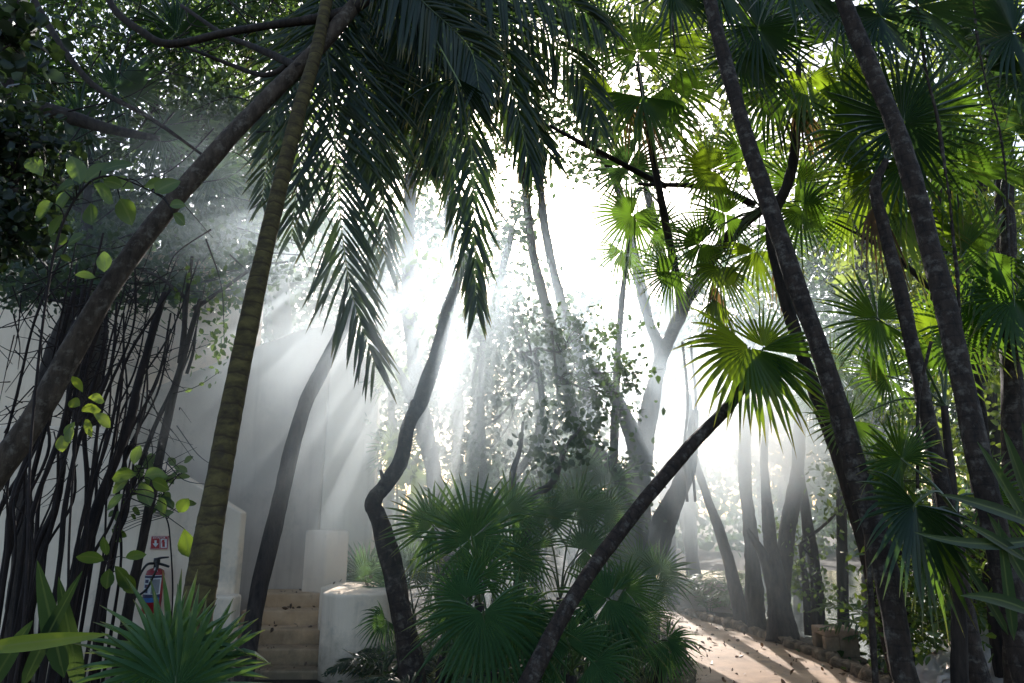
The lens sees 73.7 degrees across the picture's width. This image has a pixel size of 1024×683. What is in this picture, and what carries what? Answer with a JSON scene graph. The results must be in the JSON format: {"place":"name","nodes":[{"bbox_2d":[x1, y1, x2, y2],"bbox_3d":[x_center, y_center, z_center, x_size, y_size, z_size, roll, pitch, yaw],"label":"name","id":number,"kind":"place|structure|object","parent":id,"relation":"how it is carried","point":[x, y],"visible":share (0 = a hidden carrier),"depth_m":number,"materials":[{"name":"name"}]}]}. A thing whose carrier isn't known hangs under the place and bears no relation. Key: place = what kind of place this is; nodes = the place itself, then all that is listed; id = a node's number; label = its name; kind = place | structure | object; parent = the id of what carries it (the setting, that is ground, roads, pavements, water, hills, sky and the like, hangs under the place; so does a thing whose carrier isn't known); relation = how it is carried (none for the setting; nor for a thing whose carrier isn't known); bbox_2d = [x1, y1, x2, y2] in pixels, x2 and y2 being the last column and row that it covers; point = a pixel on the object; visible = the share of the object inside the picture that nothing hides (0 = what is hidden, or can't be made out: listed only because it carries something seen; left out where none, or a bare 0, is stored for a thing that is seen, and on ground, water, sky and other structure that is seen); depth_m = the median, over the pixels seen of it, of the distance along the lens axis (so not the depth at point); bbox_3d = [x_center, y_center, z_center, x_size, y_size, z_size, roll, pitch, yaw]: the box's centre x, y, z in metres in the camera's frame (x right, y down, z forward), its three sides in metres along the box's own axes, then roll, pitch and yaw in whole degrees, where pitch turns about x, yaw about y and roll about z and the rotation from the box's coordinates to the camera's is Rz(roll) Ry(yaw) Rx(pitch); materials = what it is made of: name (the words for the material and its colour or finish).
{"place":"outdoors","nodes":[
{"label":"outdoors","id":0,"kind":"place"},
{"bbox_2d":[31,516,969,682],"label":"ground","id":1,"kind":"structure","parent":0,"point":[711,559],"depth_m":16.39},
{"bbox_2d":[0,0,73,102],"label":"corner branch tree","id":2,"kind":"object","parent":1,"relation":"on","point":[27,18],"visible":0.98,"depth_m":4.97,"materials":[{"name":"green plant"}]},
{"bbox_2d":[0,70,99,290],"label":"dark bush","id":3,"kind":"object","parent":1,"relation":"on","point":[19,200],"visible":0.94,"depth_m":4.22,"materials":[{"name":"green plant"}]},
{"bbox_2d":[0,561,108,682],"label":"strap plant","id":4,"kind":"object","parent":1,"relation":"on","point":[56,637],"visible":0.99,"depth_m":2.35,"materials":[{"name":"green plant"}]},
{"bbox_2d":[0,230,149,682],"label":"tree","id":5,"kind":"object","parent":1,"relation":"on","point":[12,521],"visible":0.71,"depth_m":5.16,"materials":[{"name":"brown plant"}]},
{"bbox_2d":[55,376,110,682],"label":"leafy shrub","id":6,"kind":"object","parent":1,"relation":"on","point":[64,441],"visible":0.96,"depth_m":4.61,"materials":[{"name":"green plant"}]},
{"bbox_2d":[13,156,185,682],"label":"leafy shrub","id":7,"kind":"object","parent":1,"relation":"on","point":[80,173],"visible":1,"depth_m":4.01,"materials":[{"name":"green plant"}]},
{"bbox_2d":[0,244,213,682],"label":"tree","id":8,"kind":"object","parent":1,"relation":"on","point":[91,516],"visible":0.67,"depth_m":5.70,"materials":[{"name":"brown plant"}]},
{"bbox_2d":[34,254,218,682],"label":"tree","id":9,"kind":"object","parent":1,"relation":"on","point":[139,421],"visible":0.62,"depth_m":6.13,"materials":[{"name":"brown plant"}]},
{"bbox_2d":[76,445,192,682],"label":"leafy shrub","id":10,"kind":"object","parent":1,"relation":"on","point":[156,476],"visible":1,"depth_m":4.63,"materials":[{"name":"green plant"}]},
{"bbox_2d":[13,0,261,425],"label":"shade palm","id":11,"kind":"object","parent":1,"relation":"on","point":[108,76],"visible":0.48,"depth_m":8.42,"materials":[{"name":"green plant"}]},
{"bbox_2d":[108,453,196,615],"bbox_3d":[-3.346,2.110,6.168,0.885,2.192,0.271,0,-14,0],"label":"leafy shrub","id":12,"kind":"object","parent":1,"relation":"on","point":[166,496],"visible":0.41,"depth_m":6.34,"materials":[{"name":"green plant"}]},
{"bbox_2d":[0,194,312,682],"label":"canopy tree","id":13,"kind":"object","parent":1,"relation":"on","point":[244,259],"visible":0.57,"depth_m":7.74,"materials":[{"name":"green plant"}]},
{"bbox_2d":[0,0,321,426],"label":"canopy tree","id":14,"kind":"object","parent":1,"relation":"on","point":[212,110],"visible":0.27,"depth_m":9.98,"materials":[{"name":"green plant"}]},
{"bbox_2d":[66,569,271,682],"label":"palmetto","id":15,"kind":"object","parent":1,"relation":"on","point":[167,647],"visible":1,"depth_m":2.45,"materials":[{"name":"green plant"}]},
{"bbox_2d":[0,426,348,681],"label":"staircase","id":16,"kind":"structure","parent":1,"relation":"on","point":[325,564],"depth_m":7.00,"materials":[{"name":"white paint"}]},
{"bbox_2d":[136,556,169,613],"bbox_3d":[-3.492,2.378,6.684,0.223,0.526,0.280,-5,-15,18],"label":"fire extinguisher","id":17,"kind":"object","parent":16,"relation":"attached to","point":[155,573],"visible":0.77,"depth_m":6.64,"materials":[{"name":"red metal"}]},
{"bbox_2d":[7,0,355,250],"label":"canopy tree","id":18,"kind":"object","parent":1,"relation":"on","point":[149,108],"visible":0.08,"depth_m":13.14,"materials":[{"name":"green plant"}]},
{"bbox_2d":[0,0,375,491],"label":"leaning tree","id":19,"kind":"object","parent":1,"relation":"on","point":[73,348],"visible":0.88,"depth_m":5.39,"materials":[{"name":"brown plant"}]},
{"bbox_2d":[0,251,381,622],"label":"white building","id":20,"kind":"structure","parent":1,"relation":"on","point":[334,483],"depth_m":9.02,"materials":[{"name":"paint"}]},
{"bbox_2d":[0,0,396,340],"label":"bare tree","id":21,"kind":"object","parent":1,"relation":"on","point":[77,119],"visible":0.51,"depth_m":7.15,"materials":[{"name":"green plant"}]},
{"bbox_2d":[110,256,287,682],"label":"thin tree","id":22,"kind":"object","parent":1,"relation":"on","point":[135,572],"visible":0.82,"depth_m":6.58,"materials":[{"name":"brown plant"}]},
{"bbox_2d":[112,0,424,339],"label":"canopy tree","id":23,"kind":"object","parent":1,"relation":"on","point":[282,325],"visible":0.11,"depth_m":11.23,"materials":[{"name":"green plant"}]},
{"bbox_2d":[233,274,370,681],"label":"slender dark palm","id":24,"kind":"object","parent":1,"relation":"on","point":[267,554],"visible":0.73,"depth_m":5.82,"materials":[{"name":"brown plant"}]},
{"bbox_2d":[184,92,428,361],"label":"forest tree","id":25,"kind":"object","parent":1,"relation":"on","point":[267,336],"visible":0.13,"depth_m":14.24,"materials":[{"name":"green plant"}]},
{"bbox_2d":[261,203,440,463],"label":"forest tree","id":26,"kind":"object","parent":1,"relation":"on","point":[395,299],"visible":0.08,"depth_m":23.62,"materials":[{"name":"green plant"}]},
{"bbox_2d":[317,582,396,682],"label":"planter","id":27,"kind":"object","parent":1,"relation":"on","point":[342,605],"visible":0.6,"depth_m":6.70,"materials":[{"name":"white paint"}]},
{"bbox_2d":[346,541,382,581],"bbox_3d":[-1.870,3.091,8.305,1.138,1.336,0.286,0,-14,0],"label":"palmetto","id":28,"kind":"object","parent":1,"relation":"on","point":[356,571],"visible":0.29,"depth_m":8.35,"materials":[{"name":"green plant"}]},
{"bbox_2d":[349,602,395,682],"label":"palmetto","id":29,"kind":"object","parent":1,"relation":"on","point":[379,624],"visible":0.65,"depth_m":6.12,"materials":[{"name":"green plant"}]},
{"bbox_2d":[322,645,462,682],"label":"feather shrub","id":30,"kind":"object","parent":1,"relation":"on","point":[344,666],"visible":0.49,"depth_m":5.74,"materials":[{"name":"green plant"}]},
{"bbox_2d":[360,529,436,639],"bbox_3d":[-1.083,2.773,7.445,1.262,1.534,0.300,3,-14,-11],"label":"palmetto","id":31,"kind":"object","parent":1,"relation":"on","point":[406,555],"visible":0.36,"depth_m":7.51,"materials":[{"name":"green plant"}]},
{"bbox_2d":[181,0,630,630],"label":"ringed palm","id":32,"kind":"object","parent":1,"relation":"on","point":[437,60],"visible":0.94,"depth_m":6.35,"materials":[{"name":"green plant"}]},
{"bbox_2d":[366,342,446,545],"bbox_3d":[-1.557,1.978,9.437,1.408,4.034,0.428,0,-14,0],"label":"palmetto","id":33,"kind":"object","parent":1,"relation":"on","point":[419,479],"visible":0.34,"depth_m":9.48,"materials":[{"name":"green plant"}]},
{"bbox_2d":[308,249,505,574],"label":"forest tree","id":34,"kind":"object","parent":1,"relation":"on","point":[386,502],"visible":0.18,"depth_m":17.98,"materials":[{"name":"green plant"}]},
{"bbox_2d":[373,173,455,635],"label":"straight tree","id":35,"kind":"object","parent":1,"relation":"on","point":[432,464],"visible":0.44,"depth_m":8.52,"materials":[{"name":"grey plant"}]},
{"bbox_2d":[298,210,542,606],"bbox_3d":[-1.406,0.856,8.994,3.932,6.002,2.130,-4,-15,16],"label":"broadleaf tree","id":36,"kind":"object","parent":1,"relation":"on","point":[475,335],"visible":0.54,"depth_m":8.74,"materials":[{"name":"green plant"}]},
{"bbox_2d":[334,0,540,578],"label":"canopy tree","id":37,"kind":"object","parent":1,"relation":"on","point":[450,270],"visible":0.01,"depth_m":12.28,"materials":[{"name":"grey plant"}]},
{"bbox_2d":[364,248,513,682],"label":"twisted tree","id":38,"kind":"object","parent":1,"relation":"on","point":[396,588],"visible":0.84,"depth_m":6.11,"materials":[{"name":"brown plant"}]},
{"bbox_2d":[341,106,567,598],"bbox_3d":[-1.061,-0.693,14.270,4.482,11.995,5.077,0,-14,0],"label":"hazy tree","id":39,"kind":"object","parent":1,"relation":"on","point":[504,241],"visible":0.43,"depth_m":14.08,"materials":[{"name":"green plant"}]},
{"bbox_2d":[410,593,511,682],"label":"palmetto","id":40,"kind":"object","parent":1,"relation":"on","point":[440,662],"visible":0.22,"depth_m":5.30,"materials":[{"name":"green plant"}]},
{"bbox_2d":[380,266,555,477],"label":"forest tree","id":41,"kind":"object","parent":1,"relation":"on","point":[441,398],"visible":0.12,"depth_m":19.21,"materials":[{"name":"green plant"}]},
{"bbox_2d":[377,469,562,670],"bbox_3d":[-0.343,2.070,5.678,1.593,2.039,0.552,2,-14,-9],"label":"palmetto","id":42,"kind":"object","parent":1,"relation":"on","point":[464,520],"visible":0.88,"depth_m":5.73,"materials":[{"name":"green plant"}]},
{"bbox_2d":[401,532,580,682],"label":"palmetto","id":43,"kind":"object","parent":1,"relation":"on","point":[499,630],"visible":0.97,"depth_m":4.50,"materials":[{"name":"green plant"}]},
{"bbox_2d":[371,316,666,602],"bbox_3d":[-0.057,1.735,9.188,4.320,4.399,2.909,-2,-14,6],"label":"understory tree","id":44,"kind":"object","parent":1,"relation":"on","point":[469,347],"visible":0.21,"depth_m":9.03,"materials":[{"name":"green plant"}]},
{"bbox_2d":[470,45,604,604],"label":"hazy tree","id":45,"kind":"object","parent":1,"relation":"on","point":[542,293],"visible":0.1,"depth_m":14.39,"materials":[{"name":"grey plant"}]},
{"bbox_2d":[444,283,640,604],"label":"hazy tree","id":46,"kind":"object","parent":1,"relation":"on","point":[590,321],"visible":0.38,"depth_m":11.86,"materials":[{"name":"green plant"}]},
{"bbox_2d":[426,292,665,680],"bbox_3d":[0.404,1.379,7.834,2.750,4.452,2.469,0,-14,0],"label":"broadleaf tree","id":47,"kind":"object","parent":1,"relation":"on","point":[523,465],"visible":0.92,"depth_m":7.92,"materials":[{"name":"green plant"}]},
{"bbox_2d":[482,87,622,602],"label":"hazy tree","id":48,"kind":"object","parent":1,"relation":"on","point":[552,266],"visible":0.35,"depth_m":13.99,"materials":[{"name":"grey plant"}]},
{"bbox_2d":[504,386,617,682],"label":"crooked shrub","id":49,"kind":"object","parent":1,"relation":"on","point":[575,439],"visible":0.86,"depth_m":6.57,"materials":[{"name":"green plant"}]},
{"bbox_2d":[486,466,649,674],"bbox_3d":[0.541,2.241,6.491,1.676,2.102,0.411,2,-14,-7],"label":"palmetto","id":50,"kind":"object","parent":1,"relation":"on","point":[570,499],"visible":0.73,"depth_m":6.61,"materials":[{"name":"green plant"}]},
{"bbox_2d":[507,597,647,682],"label":"palmetto","id":51,"kind":"object","parent":1,"relation":"on","point":[603,664],"visible":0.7,"depth_m":4.54,"materials":[{"name":"green plant"}]},
{"bbox_2d":[484,336,673,567],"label":"forest tree","id":52,"kind":"object","parent":1,"relation":"on","point":[572,551],"visible":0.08,"depth_m":21.13,"materials":[{"name":"green plant"}]},
{"bbox_2d":[524,438,646,617],"bbox_3d":[0.917,2.479,8.569,1.622,2.641,0.271,0,-14,-2],"label":"palmetto","id":53,"kind":"object","parent":1,"relation":"on","point":[597,473],"visible":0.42,"depth_m":8.74,"materials":[{"name":"green plant"}]},
{"bbox_2d":[540,49,679,607],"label":"hazy tree","id":54,"kind":"object","parent":1,"relation":"on","point":[662,441],"visible":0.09,"depth_m":12.49,"materials":[{"name":"grey plant"}]},
{"bbox_2d":[550,553,671,682],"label":"palmetto","id":55,"kind":"object","parent":1,"relation":"on","point":[620,611],"visible":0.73,"depth_m":4.95,"materials":[{"name":"green plant"}]},
{"bbox_2d":[519,0,730,323],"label":"top fan palm","id":56,"kind":"object","parent":1,"relation":"on","point":[664,105],"visible":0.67,"depth_m":8.07,"materials":[{"name":"green plant"}]},
{"bbox_2d":[573,120,690,624],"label":"hazy palm","id":57,"kind":"object","parent":1,"relation":"on","point":[622,218],"visible":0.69,"depth_m":9.31,"materials":[{"name":"green plant"}]},
{"bbox_2d":[292,267,1000,556],"bbox_3d":[-0.869,3.266,28.012,61.684,16.617,22.510,0,-14,0],"label":"foliage","id":58,"kind":"object","parent":1,"relation":"on","point":[706,544],"visible":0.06,"depth_m":29.70,"materials":[{"name":"green plant"}]},
{"bbox_2d":[549,124,755,640],"bbox_3d":[1.653,0.685,8.967,2.452,6.331,3.566,0,-14,0],"label":"forked tree","id":59,"kind":"object","parent":1,"relation":"on","point":[668,510],"visible":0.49,"depth_m":9.28,"materials":[{"name":"grey plant"}]},
{"bbox_2d":[610,535,696,651],"bbox_3d":[1.470,2.708,7.019,0.940,1.451,0.370,0,-14,0],"label":"palmetto","id":60,"kind":"object","parent":1,"relation":"on","point":[662,569],"visible":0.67,"depth_m":7.14,"materials":[{"name":"green plant"}]},
{"bbox_2d":[617,587,704,682],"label":"palmetto","id":61,"kind":"object","parent":1,"relation":"on","point":[674,643],"visible":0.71,"depth_m":5.08,"materials":[{"name":"green plant"}]},
{"bbox_2d":[547,6,781,578],"bbox_3d":[3.178,-1.714,14.453,5.226,13.825,4.963,-4,-14,14],"label":"hazy tree","id":62,"kind":"object","parent":1,"relation":"on","point":[689,516],"visible":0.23,"depth_m":13.80,"materials":[{"name":"green plant"}]},
{"bbox_2d":[518,301,842,682],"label":"leaning fan palm","id":63,"kind":"object","parent":1,"relation":"on","point":[759,373],"visible":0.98,"depth_m":5.26,"materials":[{"name":"green plant"}]},
{"bbox_2d":[597,285,792,577],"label":"forest tree","id":64,"kind":"object","parent":1,"relation":"on","point":[699,405],"visible":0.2,"depth_m":18.47,"materials":[{"name":"green plant"}]},
{"bbox_2d":[687,394,746,624],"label":"tree","id":65,"kind":"object","parent":1,"relation":"on","point":[736,594],"visible":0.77,"depth_m":9.96,"materials":[{"name":"brown plant"}]},
{"bbox_2d":[681,568,793,609],"bbox_3d":[3.473,4.051,10.998,1.845,0.705,1.317,7,-16,-27],"label":"feather shrub","id":66,"kind":"object","parent":1,"relation":"on","point":[725,598],"visible":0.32,"depth_m":10.72,"materials":[{"name":"green plant"}]},
{"bbox_2d":[738,319,765,629],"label":"tree","id":67,"kind":"object","parent":1,"relation":"on","point":[755,609],"visible":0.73,"depth_m":9.66,"materials":[{"name":"grey plant"}]},
{"bbox_2d":[654,240,861,577],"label":"forest tree","id":68,"kind":"object","parent":1,"relation":"on","point":[734,453],"visible":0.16,"depth_m":17.75,"materials":[{"name":"green plant"}]},
{"bbox_2d":[571,0,954,622],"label":"canopy tree","id":69,"kind":"object","parent":1,"relation":"on","point":[862,275],"visible":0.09,"depth_m":11.88,"materials":[{"name":"green plant"}]},
{"bbox_2d":[628,110,905,369],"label":"fan palm","id":70,"kind":"object","parent":1,"relation":"on","point":[810,217],"visible":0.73,"depth_m":7.54,"materials":[{"name":"green plant"}]},
{"bbox_2d":[620,0,919,682],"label":"spotted palm","id":71,"kind":"object","parent":1,"relation":"on","point":[754,60],"visible":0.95,"depth_m":4.67,"materials":[{"name":"brown plant"}]},
{"bbox_2d":[745,396,796,641],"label":"tree","id":72,"kind":"object","parent":1,"relation":"on","point":[779,622],"visible":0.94,"depth_m":8.94,"materials":[{"name":"grey plant"}]},
{"bbox_2d":[660,604,892,682],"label":"kerb","id":73,"kind":"structure","parent":1,"relation":"on","point":[862,671],"depth_m":7.87,"materials":[{"name":"stone"}]},
{"bbox_2d":[648,309,918,597],"bbox_3d":[5.247,2.082,13.736,4.444,5.942,5.516,12,-19,-41],"label":"forest tree","id":74,"kind":"object","parent":1,"relation":"on","point":[784,476],"visible":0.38,"depth_m":13.61,"materials":[{"name":"green plant"}]},
{"bbox_2d":[777,340,807,639],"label":"tree","id":75,"kind":"object","parent":1,"relation":"on","point":[791,507],"visible":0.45,"depth_m":9.41,"materials":[{"name":"grey plant"}]},
{"bbox_2d":[686,220,909,562],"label":"forest tree","id":76,"kind":"object","parent":1,"relation":"on","point":[776,319],"visible":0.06,"depth_m":23.27,"materials":[{"name":"green plant"}]},
{"bbox_2d":[692,0,908,677],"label":"curved palm","id":77,"kind":"object","parent":1,"relation":"on","point":[804,123],"visible":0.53,"depth_m":6.85,"materials":[{"name":"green plant"}]},
{"bbox_2d":[798,378,825,624],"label":"tree","id":78,"kind":"object","parent":1,"relation":"on","point":[817,618],"visible":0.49,"depth_m":9.32,"materials":[{"name":"brown plant"}]},
{"bbox_2d":[786,332,886,626],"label":"misty palm","id":79,"kind":"object","parent":1,"relation":"on","point":[842,574],"visible":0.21,"depth_m":9.29,"materials":[{"name":"green plant"}]},
{"bbox_2d":[811,625,866,662],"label":"stone block","id":80,"kind":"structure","parent":1,"relation":"on","point":[829,641],"depth_m":7.57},
{"bbox_2d":[744,344,941,635],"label":"understory tree","id":81,"kind":"object","parent":1,"relation":"on","point":[801,565],"visible":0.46,"depth_m":9.13,"materials":[{"name":"green plant"}]},
{"bbox_2d":[805,597,912,654],"bbox_3d":[3.958,3.282,7.810,1.076,0.655,1.693,-5,-15,19],"label":"feather shrub","id":82,"kind":"object","parent":1,"relation":"on","point":[839,625],"visible":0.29,"depth_m":7.70,"materials":[{"name":"green plant"}]},
{"bbox_2d":[731,153,1000,488],"bbox_3d":[8.270,0.382,15.859,6.622,10.247,6.844,0,-14,0],"label":"forest tree","id":83,"kind":"object","parent":1,"relation":"on","point":[812,288],"visible":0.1,"depth_m":16.44,"materials":[{"name":"green plant"}]},
{"bbox_2d":[864,539,878,682],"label":"tree","id":84,"kind":"object","parent":1,"relation":"on","point":[872,634],"visible":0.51,"depth_m":5.28,"materials":[{"name":"brown plant"}]},
{"bbox_2d":[750,0,1023,682],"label":"tall right palm","id":85,"kind":"object","parent":1,"relation":"on","point":[863,26],"visible":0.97,"depth_m":4.17,"materials":[{"name":"brown plant"}]},
{"bbox_2d":[915,0,962,324],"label":"vine","id":86,"kind":"object","parent":85,"relation":"hanging from","point":[942,151],"visible":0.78,"depth_m":5.05,"materials":[{"name":"brown plant"}]},
{"bbox_2d":[761,164,1023,505],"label":"forest tree","id":87,"kind":"object","parent":1,"relation":"on","point":[896,418],"visible":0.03,"depth_m":20.32,"materials":[{"name":"green plant"}]},
{"bbox_2d":[796,30,1023,682],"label":"fan palm","id":88,"kind":"object","parent":1,"relation":"on","point":[889,229],"visible":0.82,"depth_m":5.33,"materials":[{"name":"green plant"}]},
{"bbox_2d":[801,422,1021,672],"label":"understory tree","id":89,"kind":"object","parent":1,"relation":"on","point":[916,622],"visible":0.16,"depth_m":6.24,"materials":[{"name":"green plant"}]},
{"bbox_2d":[801,262,1023,523],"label":"shrub palm","id":90,"kind":"object","parent":1,"relation":"on","point":[872,329],"visible":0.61,"depth_m":5.24,"materials":[{"name":"green plant"}]},
{"bbox_2d":[832,221,1002,677],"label":"branching tree","id":91,"kind":"object","parent":1,"relation":"on","point":[996,646],"visible":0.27,"depth_m":5.59,"materials":[{"name":"brown plant"}]},
{"bbox_2d":[828,0,1023,501],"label":"canopy tree","id":92,"kind":"object","parent":1,"relation":"on","point":[992,401],"visible":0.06,"depth_m":9.48,"materials":[{"name":"green plant"}]},
{"bbox_2d":[852,407,1023,682],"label":"drooping palm","id":93,"kind":"object","parent":1,"relation":"on","point":[933,560],"visible":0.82,"depth_m":3.63,"materials":[{"name":"green plant"}]},
{"bbox_2d":[916,629,1002,682],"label":"rock","id":94,"kind":"object","parent":1,"relation":"on","point":[932,671],"visible":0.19,"depth_m":5.84,"materials":[{"name":"beige"}]},
{"bbox_2d":[912,0,1023,127],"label":"corner palm","id":95,"kind":"object","parent":1,"relation":"on","point":[1009,13],"visible":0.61,"depth_m":6.02,"materials":[{"name":"green plant"}]},
{"bbox_2d":[972,1,1009,256],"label":"vine","id":96,"kind":"object","parent":95,"relation":"hanging from","point":[1002,150],"visible":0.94,"depth_m":5.55,"materials":[{"name":"brown plant"}]},
{"bbox_2d":[914,423,1023,639],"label":"strap plant","id":97,"kind":"object","parent":1,"relation":"on","point":[1003,543],"visible":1,"depth_m":3.15,"materials":[{"name":"green plant"}]},
{"bbox_2d":[921,90,1023,682],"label":"edge palm","id":98,"kind":"object","parent":1,"relation":"on","point":[999,292],"visible":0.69,"depth_m":5.65,"materials":[{"name":"green plant"}]},
{"bbox_2d":[984,38,1023,412],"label":"tree","id":99,"kind":"object","parent":1,"relation":"on","point":[997,200],"visible":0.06,"depth_m":7.06,"materials":[{"name":"brown plant"}]},
{"bbox_2d":[5,0,1023,515],"label":"sky","id":100,"kind":"structure","parent":0,"point":[570,237],"materials":[{"name":"white"}]},
{"bbox_2d":[665,611,871,682],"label":"path","id":101,"kind":"structure","parent":0,"point":[751,665],"depth_m":7.50,"materials":[{"name":"sand"}]},
{"bbox_2d":[656,571,944,663],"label":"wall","id":102,"kind":"structure","parent":0,"point":[831,579],"depth_m":12.24,"materials":[{"name":"grey stone"}]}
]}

